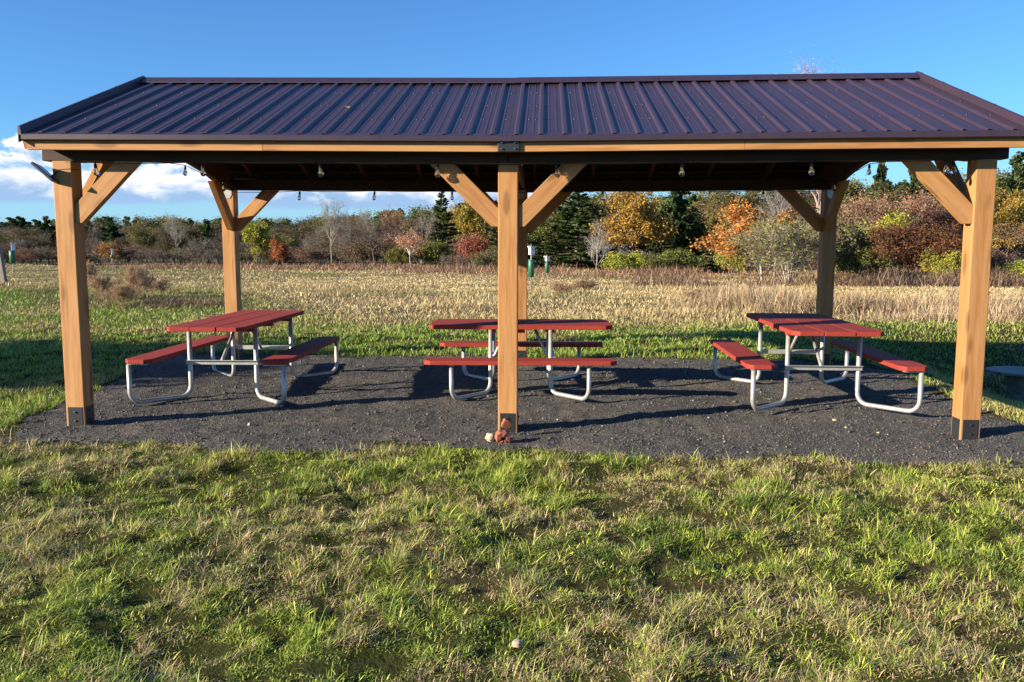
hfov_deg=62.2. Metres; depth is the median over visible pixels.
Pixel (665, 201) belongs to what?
leafy tree
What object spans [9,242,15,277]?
nest box
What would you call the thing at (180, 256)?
brush thicket
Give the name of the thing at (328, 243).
autumn tree
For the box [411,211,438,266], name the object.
bare tree
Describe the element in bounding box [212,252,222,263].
brush thicket
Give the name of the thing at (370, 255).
brush thicket
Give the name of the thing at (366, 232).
bare tree
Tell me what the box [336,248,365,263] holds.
brush thicket
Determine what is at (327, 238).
autumn tree
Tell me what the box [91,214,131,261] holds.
leafy tree
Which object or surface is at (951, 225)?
bare tree
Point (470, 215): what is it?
autumn tree
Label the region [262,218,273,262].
pine tree
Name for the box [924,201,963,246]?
autumn tree
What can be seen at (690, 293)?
weed clump
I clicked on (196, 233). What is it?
autumn tree
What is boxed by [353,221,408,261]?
autumn tree
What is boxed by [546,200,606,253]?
leafy tree
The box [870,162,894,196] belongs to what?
pine tree
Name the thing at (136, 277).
weed clump
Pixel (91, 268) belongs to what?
weed clump
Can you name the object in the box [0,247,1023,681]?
ground
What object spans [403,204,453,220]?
leafy tree
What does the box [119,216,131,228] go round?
pine tree
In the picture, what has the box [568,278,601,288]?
weed clump
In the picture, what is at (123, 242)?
autumn tree
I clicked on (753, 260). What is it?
leafy tree
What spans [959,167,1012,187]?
leafy tree
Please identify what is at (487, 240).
brush thicket
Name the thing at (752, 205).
pine tree
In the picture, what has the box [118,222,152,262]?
autumn tree
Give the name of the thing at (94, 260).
brush thicket
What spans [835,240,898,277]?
bush
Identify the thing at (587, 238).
leafy tree
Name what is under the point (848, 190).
leafy tree
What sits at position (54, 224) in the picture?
leafy tree
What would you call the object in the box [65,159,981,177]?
string lights
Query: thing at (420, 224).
autumn tree
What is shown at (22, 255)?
brush thicket
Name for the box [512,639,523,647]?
stone
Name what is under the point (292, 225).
leafy tree
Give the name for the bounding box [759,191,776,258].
pine tree
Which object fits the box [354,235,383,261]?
bare tree
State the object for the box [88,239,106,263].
bare tree
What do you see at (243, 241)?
bare tree
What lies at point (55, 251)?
brush thicket
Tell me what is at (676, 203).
pine tree
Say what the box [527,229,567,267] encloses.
spruce tree
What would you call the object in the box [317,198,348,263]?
bare tree
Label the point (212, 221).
leafy tree
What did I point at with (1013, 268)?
bush
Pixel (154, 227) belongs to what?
leafy tree
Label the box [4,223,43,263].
autumn tree
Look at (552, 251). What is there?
spruce tree
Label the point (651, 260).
brush thicket
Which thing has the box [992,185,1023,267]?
autumn tree
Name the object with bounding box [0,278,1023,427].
field grass
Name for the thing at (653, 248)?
spruce tree
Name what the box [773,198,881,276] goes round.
brush thicket
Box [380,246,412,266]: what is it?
shrub
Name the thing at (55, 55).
sky
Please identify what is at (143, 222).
leafy tree
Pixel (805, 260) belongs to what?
brush thicket
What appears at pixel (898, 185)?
pine tree
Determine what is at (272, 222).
leafy tree
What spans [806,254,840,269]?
brush thicket
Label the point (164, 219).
leafy tree
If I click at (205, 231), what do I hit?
pine tree
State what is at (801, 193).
leafy tree
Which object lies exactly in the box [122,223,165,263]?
tree
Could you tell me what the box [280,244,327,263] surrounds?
brush thicket
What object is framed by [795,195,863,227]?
leafy tree
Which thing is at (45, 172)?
solar panel
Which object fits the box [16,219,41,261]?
pine tree
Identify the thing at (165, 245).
autumn tree
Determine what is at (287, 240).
leafy tree
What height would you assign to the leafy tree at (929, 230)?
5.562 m
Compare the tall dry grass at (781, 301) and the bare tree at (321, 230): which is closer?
the tall dry grass at (781, 301)
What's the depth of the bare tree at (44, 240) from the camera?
100.72 m
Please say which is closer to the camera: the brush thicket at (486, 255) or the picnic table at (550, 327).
the picnic table at (550, 327)
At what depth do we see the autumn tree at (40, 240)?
96.21 m
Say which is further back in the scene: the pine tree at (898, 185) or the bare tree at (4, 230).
the bare tree at (4, 230)
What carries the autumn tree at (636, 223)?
on the ground at (364, 661)
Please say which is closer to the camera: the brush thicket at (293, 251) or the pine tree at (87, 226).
the brush thicket at (293, 251)
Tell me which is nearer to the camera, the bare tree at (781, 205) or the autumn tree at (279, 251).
the bare tree at (781, 205)
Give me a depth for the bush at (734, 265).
43.51 m
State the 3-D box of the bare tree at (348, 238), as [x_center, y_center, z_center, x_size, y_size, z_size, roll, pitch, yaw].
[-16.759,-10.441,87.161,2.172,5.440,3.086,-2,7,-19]
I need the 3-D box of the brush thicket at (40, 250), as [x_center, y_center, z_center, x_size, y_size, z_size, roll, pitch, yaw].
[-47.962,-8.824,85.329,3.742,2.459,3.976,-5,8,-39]
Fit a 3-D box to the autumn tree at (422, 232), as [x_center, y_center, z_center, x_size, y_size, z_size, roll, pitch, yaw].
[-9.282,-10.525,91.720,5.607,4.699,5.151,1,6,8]
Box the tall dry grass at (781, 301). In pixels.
[653,279,1023,324]
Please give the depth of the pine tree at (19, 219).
127.10 m
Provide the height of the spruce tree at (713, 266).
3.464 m
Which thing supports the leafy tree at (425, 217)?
on the ground at (364, 661)
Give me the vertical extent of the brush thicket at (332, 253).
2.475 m
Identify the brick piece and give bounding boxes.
[495,430,510,443]
[501,418,511,428]
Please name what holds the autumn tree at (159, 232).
on the ground at (364, 661)
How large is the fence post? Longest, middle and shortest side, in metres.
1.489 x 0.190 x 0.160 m
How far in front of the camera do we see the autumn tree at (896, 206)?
59.14 m
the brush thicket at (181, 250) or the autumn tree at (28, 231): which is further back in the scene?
the autumn tree at (28, 231)
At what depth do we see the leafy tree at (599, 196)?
88.41 m
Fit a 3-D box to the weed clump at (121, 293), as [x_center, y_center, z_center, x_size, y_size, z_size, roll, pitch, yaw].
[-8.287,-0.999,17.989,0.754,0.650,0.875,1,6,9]
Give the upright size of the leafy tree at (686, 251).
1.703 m
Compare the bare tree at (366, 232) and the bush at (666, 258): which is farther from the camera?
the bare tree at (366, 232)
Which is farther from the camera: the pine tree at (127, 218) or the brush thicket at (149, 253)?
the pine tree at (127, 218)
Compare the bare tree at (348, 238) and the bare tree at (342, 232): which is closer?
the bare tree at (348, 238)
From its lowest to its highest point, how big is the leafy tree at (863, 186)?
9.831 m
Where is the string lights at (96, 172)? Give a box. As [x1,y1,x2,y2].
[93,163,235,190]
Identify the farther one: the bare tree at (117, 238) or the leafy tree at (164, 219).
the leafy tree at (164, 219)
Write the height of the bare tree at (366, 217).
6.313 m
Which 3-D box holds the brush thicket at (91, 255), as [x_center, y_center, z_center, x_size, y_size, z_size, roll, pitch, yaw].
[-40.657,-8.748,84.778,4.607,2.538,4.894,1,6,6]
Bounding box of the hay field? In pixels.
[0,260,1023,299]
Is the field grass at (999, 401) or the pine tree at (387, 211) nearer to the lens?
the field grass at (999, 401)
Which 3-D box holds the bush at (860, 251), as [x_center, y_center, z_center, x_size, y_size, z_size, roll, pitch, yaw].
[16.736,-4.272,41.601,2.584,2.489,2.246,3,7,27]
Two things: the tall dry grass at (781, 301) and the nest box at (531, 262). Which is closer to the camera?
the tall dry grass at (781, 301)
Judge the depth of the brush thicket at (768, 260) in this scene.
51.61 m
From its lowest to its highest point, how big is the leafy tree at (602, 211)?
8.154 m
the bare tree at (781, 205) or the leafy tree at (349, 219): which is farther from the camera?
the leafy tree at (349, 219)
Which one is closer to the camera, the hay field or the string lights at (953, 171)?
the string lights at (953, 171)
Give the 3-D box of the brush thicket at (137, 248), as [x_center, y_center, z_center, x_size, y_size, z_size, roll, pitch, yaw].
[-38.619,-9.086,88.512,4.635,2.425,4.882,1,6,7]
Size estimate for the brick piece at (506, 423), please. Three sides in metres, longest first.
0.069 x 0.069 x 0.053 m
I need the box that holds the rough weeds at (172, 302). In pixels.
[0,285,289,310]
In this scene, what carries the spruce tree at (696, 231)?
on the ground at (364, 661)
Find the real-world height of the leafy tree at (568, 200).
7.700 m
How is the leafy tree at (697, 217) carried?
on the ground at (364, 661)
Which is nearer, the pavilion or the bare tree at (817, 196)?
the pavilion
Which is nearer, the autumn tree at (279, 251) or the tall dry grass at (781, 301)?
the tall dry grass at (781, 301)
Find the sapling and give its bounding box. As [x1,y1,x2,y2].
[384,227,428,266]
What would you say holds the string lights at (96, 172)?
attached to the pavilion
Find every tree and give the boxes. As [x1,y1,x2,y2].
[0,217,24,227]
[0,222,11,261]
[0,225,13,238]
[0,226,21,263]
[0,233,22,245]
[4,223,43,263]
[4,238,34,263]
[8,216,31,231]
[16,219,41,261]
[16,232,56,263]
[26,230,53,263]
[35,216,55,263]
[49,219,101,237]
[50,219,106,261]
[84,221,98,261]
[85,224,104,262]
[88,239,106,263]
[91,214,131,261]
[96,223,132,262]
[98,217,126,263]
[100,216,109,261]
[112,236,135,263]
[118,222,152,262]
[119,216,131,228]
[120,214,180,261]
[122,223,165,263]
[132,241,147,262]
[139,218,220,260]
[151,232,188,262]
[152,215,218,261]
[153,227,183,263]
[156,223,199,262]
[159,235,189,250]
[160,209,186,264]
[183,220,219,248]
[183,238,214,262]
[186,218,194,261]
[196,219,219,263]
[198,224,241,261]
[198,237,219,263]
[206,216,221,225]
[211,229,241,245]
[239,216,284,262]
[239,231,252,263]
[240,220,281,263]
[257,220,299,261]
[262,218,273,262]
[263,222,302,263]
[267,239,289,266]
[268,216,315,240]
[268,233,302,263]
[282,221,320,244]
[290,217,355,262]
[293,234,327,248]
[294,212,345,226]
[308,210,374,262]
[309,239,336,263]
[310,225,344,260]
[312,214,371,261]
[312,219,356,263]
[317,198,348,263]
[317,222,361,262]
[330,235,349,246]
[338,216,399,264]
[341,216,357,258]
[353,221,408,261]
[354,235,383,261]
[355,207,379,263]
[370,209,411,261]
[370,218,408,241]
[375,210,391,262]
[378,202,409,244]
[382,227,410,244]
[402,210,481,229]
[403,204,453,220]
[404,215,453,262]
[408,223,452,243]
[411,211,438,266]
[420,192,462,265]
[448,193,488,265]
[482,199,497,266]
[527,218,571,263]
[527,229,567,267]
[534,192,617,268]
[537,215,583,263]
[538,224,578,269]
[543,193,596,263]
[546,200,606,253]
[560,192,626,250]
[560,192,649,260]
[560,220,617,259]
[579,211,640,251]
[582,220,617,269]
[588,192,680,253]
[600,208,659,254]
[606,195,667,252]
[616,197,707,255]
[619,192,665,259]
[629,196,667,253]
[645,213,675,268]
[650,205,708,251]
[655,191,724,231]
[657,191,697,267]
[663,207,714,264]
[668,247,694,267]
[672,205,709,270]
[686,191,711,250]
[689,195,796,280]
[694,219,738,272]
[695,196,766,266]
[700,191,773,267]
[731,191,775,265]
[744,255,761,270]
[757,190,802,277]
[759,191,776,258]
[762,190,846,234]
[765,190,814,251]
[766,41,858,212]
[766,177,862,265]
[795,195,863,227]
[803,186,873,206]
[813,182,963,265]
[837,187,884,268]
[846,183,861,199]
[848,174,896,199]
[849,188,926,226]
[855,209,914,252]
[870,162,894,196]
[870,190,924,228]
[891,185,936,232]
[892,169,921,265]
[894,181,901,266]
[897,182,934,200]
[915,202,947,235]
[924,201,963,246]
[927,170,1010,192]
[927,181,997,236]
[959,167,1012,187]
[991,243,1008,261]
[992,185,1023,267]
[992,220,1023,246]
[994,151,1023,258]
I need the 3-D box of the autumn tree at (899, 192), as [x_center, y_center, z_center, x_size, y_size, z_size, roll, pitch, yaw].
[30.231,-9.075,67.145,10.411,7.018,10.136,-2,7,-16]
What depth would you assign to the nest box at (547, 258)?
35.82 m
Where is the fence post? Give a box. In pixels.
[0,243,7,281]
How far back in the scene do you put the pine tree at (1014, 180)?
60.71 m
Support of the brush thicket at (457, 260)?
on the ground at (364, 661)
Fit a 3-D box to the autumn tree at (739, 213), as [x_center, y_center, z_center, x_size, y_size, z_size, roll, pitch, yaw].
[9.946,-4.252,35.552,4.808,3.737,4.160,-6,9,-43]
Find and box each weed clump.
[86,259,100,284]
[87,273,125,299]
[100,281,143,304]
[117,261,155,297]
[143,274,172,293]
[548,281,573,292]
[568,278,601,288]
[680,288,717,297]
[708,285,736,293]
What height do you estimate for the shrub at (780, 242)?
2.960 m
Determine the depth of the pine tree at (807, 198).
83.84 m
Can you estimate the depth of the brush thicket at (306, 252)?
84.39 m
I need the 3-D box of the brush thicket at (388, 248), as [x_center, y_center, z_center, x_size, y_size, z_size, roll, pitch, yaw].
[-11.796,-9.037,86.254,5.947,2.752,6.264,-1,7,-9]
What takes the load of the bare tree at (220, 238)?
on the ground at (364, 661)
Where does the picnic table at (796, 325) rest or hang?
on the gravel pad
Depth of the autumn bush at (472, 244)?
60.94 m
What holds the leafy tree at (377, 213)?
on the ground at (364, 661)
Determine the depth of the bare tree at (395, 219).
89.23 m
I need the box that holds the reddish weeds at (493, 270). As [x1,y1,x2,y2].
[7,258,997,280]
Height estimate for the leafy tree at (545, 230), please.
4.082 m
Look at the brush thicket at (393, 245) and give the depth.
85.22 m
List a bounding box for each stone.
[485,433,494,441]
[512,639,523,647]
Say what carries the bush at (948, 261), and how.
on the ground at (364, 661)
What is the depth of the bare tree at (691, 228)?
68.31 m
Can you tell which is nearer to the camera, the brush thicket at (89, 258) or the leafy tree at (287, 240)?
the brush thicket at (89, 258)
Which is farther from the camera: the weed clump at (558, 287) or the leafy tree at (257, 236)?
the leafy tree at (257, 236)
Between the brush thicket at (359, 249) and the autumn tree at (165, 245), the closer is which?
the brush thicket at (359, 249)
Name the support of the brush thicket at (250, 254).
on the ground at (364, 661)
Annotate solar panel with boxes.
[30,162,77,183]
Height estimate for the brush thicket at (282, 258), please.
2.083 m
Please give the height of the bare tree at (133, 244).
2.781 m
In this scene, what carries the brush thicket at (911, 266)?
on the ground at (364, 661)
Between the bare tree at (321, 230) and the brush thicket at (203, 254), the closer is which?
the brush thicket at (203, 254)
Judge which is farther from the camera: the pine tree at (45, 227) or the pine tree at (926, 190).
the pine tree at (45, 227)
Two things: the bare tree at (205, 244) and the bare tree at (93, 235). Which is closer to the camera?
the bare tree at (205, 244)
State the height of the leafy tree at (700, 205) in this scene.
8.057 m
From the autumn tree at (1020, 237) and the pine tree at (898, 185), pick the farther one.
the pine tree at (898, 185)
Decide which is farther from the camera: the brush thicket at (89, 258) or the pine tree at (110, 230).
the pine tree at (110, 230)
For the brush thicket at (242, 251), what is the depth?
86.86 m
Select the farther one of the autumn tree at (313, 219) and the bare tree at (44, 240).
the autumn tree at (313, 219)
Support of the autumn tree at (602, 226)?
on the ground at (364, 661)
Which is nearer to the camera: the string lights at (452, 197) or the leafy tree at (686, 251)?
the string lights at (452, 197)
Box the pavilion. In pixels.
[17,71,1023,439]
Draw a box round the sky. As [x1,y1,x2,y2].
[0,0,1023,247]
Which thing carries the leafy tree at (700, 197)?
on the ground at (364, 661)
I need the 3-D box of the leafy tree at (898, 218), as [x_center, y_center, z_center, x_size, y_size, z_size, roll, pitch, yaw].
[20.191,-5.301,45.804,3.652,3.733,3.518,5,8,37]
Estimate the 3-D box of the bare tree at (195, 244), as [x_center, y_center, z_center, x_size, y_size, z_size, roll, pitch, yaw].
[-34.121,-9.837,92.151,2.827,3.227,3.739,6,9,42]
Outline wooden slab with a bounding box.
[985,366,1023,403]
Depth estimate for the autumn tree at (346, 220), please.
121.86 m
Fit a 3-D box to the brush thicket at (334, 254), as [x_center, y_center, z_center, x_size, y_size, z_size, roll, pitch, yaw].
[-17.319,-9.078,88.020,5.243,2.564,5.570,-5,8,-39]
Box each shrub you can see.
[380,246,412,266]
[407,235,453,265]
[724,206,854,282]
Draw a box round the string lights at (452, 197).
[237,190,813,199]
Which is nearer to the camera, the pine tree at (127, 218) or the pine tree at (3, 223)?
the pine tree at (3, 223)
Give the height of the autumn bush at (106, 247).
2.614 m
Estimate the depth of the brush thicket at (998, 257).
39.32 m
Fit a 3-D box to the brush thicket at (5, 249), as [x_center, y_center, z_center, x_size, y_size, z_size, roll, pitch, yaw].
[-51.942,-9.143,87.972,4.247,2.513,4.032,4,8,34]
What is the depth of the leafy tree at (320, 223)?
116.20 m
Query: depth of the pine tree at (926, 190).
82.84 m
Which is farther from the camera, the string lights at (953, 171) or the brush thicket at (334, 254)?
the brush thicket at (334, 254)
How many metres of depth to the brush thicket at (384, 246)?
88.67 m
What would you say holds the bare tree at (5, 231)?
on the ground at (364, 661)
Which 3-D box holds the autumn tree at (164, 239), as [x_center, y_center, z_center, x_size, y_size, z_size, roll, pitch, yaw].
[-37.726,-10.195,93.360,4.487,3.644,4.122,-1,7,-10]
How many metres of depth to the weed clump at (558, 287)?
23.87 m
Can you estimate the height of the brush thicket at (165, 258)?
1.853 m
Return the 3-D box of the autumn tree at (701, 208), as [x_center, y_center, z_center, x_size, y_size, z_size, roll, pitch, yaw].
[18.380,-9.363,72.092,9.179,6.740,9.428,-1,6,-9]
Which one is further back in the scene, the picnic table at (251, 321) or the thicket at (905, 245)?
the thicket at (905, 245)
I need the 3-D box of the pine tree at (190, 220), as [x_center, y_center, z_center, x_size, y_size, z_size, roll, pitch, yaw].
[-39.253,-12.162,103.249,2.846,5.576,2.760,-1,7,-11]
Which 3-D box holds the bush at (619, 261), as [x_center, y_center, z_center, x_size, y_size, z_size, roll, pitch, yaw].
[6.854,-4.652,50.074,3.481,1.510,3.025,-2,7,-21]
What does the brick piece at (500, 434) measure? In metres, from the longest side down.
0.111 x 0.097 x 0.077 m
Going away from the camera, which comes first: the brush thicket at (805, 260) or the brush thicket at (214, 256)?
the brush thicket at (805, 260)
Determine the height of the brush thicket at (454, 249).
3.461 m
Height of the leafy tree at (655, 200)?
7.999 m
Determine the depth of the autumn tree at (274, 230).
99.54 m
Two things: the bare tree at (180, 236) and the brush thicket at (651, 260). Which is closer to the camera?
the brush thicket at (651, 260)
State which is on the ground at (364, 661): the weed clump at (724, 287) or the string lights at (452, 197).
the weed clump at (724, 287)
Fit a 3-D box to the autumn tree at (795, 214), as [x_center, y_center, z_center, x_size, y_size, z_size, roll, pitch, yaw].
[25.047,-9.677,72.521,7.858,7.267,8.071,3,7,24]
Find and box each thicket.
[1,242,36,263]
[3,248,48,264]
[17,241,50,263]
[29,246,57,264]
[39,247,57,260]
[86,247,108,264]
[86,251,97,261]
[87,243,128,265]
[108,246,149,263]
[121,242,159,262]
[127,244,168,265]
[151,250,175,264]
[160,246,195,263]
[166,240,210,264]
[183,242,222,263]
[202,245,222,264]
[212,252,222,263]
[213,243,257,261]
[240,243,285,263]
[265,253,295,263]
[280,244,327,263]
[288,243,330,262]
[292,246,330,265]
[312,243,339,263]
[323,242,349,264]
[326,242,362,263]
[333,235,386,263]
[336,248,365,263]
[356,242,381,263]
[364,236,400,263]
[368,239,413,263]
[376,236,416,262]
[438,249,466,267]
[446,237,466,264]
[460,231,496,251]
[465,245,497,267]
[647,254,666,267]
[762,254,802,271]
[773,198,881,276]
[787,246,815,271]
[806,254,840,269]
[848,218,962,279]
[894,260,923,270]
[958,242,1022,271]
[996,242,1023,262]
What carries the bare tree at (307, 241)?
on the ground at (364, 661)
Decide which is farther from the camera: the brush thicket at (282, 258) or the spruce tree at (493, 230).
the brush thicket at (282, 258)
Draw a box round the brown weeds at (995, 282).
[432,261,1023,288]
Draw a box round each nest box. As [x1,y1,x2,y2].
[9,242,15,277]
[527,245,536,288]
[544,256,550,280]
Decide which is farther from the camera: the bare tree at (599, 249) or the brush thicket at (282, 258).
the brush thicket at (282, 258)
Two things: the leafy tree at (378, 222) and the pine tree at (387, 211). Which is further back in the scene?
the pine tree at (387, 211)
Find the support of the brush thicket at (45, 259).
on the ground at (364, 661)
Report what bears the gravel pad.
on the ground at (364, 661)
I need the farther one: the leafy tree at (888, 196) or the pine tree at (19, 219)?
the pine tree at (19, 219)
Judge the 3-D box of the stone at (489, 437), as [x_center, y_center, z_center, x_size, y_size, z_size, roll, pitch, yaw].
[-0.162,0.724,6.341,0.080,0.076,0.074,5,8,37]
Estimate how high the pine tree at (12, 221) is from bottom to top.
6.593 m
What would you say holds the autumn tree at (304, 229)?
on the ground at (364, 661)
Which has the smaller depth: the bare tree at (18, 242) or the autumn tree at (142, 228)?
the bare tree at (18, 242)
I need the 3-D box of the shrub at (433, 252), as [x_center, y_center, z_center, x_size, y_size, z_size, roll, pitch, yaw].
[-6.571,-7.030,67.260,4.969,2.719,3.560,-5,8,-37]
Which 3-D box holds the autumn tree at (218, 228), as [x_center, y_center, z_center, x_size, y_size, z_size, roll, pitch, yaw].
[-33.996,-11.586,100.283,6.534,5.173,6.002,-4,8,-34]
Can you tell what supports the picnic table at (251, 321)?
on the gravel pad
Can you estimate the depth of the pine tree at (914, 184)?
76.70 m
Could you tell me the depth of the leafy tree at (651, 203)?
87.55 m
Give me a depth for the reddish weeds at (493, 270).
51.16 m
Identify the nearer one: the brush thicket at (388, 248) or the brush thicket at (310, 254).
the brush thicket at (310, 254)
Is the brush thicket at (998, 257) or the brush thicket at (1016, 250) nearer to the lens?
the brush thicket at (998, 257)
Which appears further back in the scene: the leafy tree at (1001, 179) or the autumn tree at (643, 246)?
the leafy tree at (1001, 179)
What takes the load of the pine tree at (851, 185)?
on the ground at (364, 661)
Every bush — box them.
[94,241,123,264]
[452,232,490,265]
[600,250,654,270]
[652,245,709,271]
[713,248,751,275]
[835,234,879,275]
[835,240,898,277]
[917,247,961,277]
[991,260,1023,279]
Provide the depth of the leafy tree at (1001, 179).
83.52 m
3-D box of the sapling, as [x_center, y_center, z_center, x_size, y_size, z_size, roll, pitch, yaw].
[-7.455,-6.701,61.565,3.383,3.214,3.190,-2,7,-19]
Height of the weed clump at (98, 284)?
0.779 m
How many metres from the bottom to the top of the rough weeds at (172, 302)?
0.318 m
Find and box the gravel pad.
[0,353,1023,467]
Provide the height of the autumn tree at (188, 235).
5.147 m
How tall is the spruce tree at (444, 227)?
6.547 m
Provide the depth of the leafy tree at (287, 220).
122.14 m
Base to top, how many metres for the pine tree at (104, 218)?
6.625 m
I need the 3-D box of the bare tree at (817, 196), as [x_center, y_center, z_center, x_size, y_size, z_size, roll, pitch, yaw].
[16.805,-10.285,48.090,6.862,13.087,8.742,1,6,8]
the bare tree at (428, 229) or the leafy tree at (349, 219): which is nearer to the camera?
the bare tree at (428, 229)
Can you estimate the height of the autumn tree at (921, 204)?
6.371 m
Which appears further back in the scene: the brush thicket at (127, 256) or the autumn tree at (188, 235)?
the autumn tree at (188, 235)
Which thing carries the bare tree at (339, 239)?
on the ground at (364, 661)
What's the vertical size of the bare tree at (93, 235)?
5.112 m
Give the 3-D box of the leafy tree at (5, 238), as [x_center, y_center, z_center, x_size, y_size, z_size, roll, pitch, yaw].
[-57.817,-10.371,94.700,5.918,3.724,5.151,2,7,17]
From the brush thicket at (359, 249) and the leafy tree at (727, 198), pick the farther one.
the brush thicket at (359, 249)
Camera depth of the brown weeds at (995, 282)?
29.69 m
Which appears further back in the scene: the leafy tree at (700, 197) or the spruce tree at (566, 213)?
the leafy tree at (700, 197)
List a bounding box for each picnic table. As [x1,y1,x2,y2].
[125,310,338,404]
[424,319,616,400]
[710,313,927,412]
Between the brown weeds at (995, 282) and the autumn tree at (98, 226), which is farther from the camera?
the autumn tree at (98, 226)
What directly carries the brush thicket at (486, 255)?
on the ground at (364, 661)
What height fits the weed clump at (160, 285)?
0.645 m
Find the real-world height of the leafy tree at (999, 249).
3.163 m
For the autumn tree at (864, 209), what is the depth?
56.74 m
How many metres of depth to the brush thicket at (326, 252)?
87.70 m
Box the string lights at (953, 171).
[823,162,956,190]
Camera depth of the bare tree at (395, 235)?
94.25 m

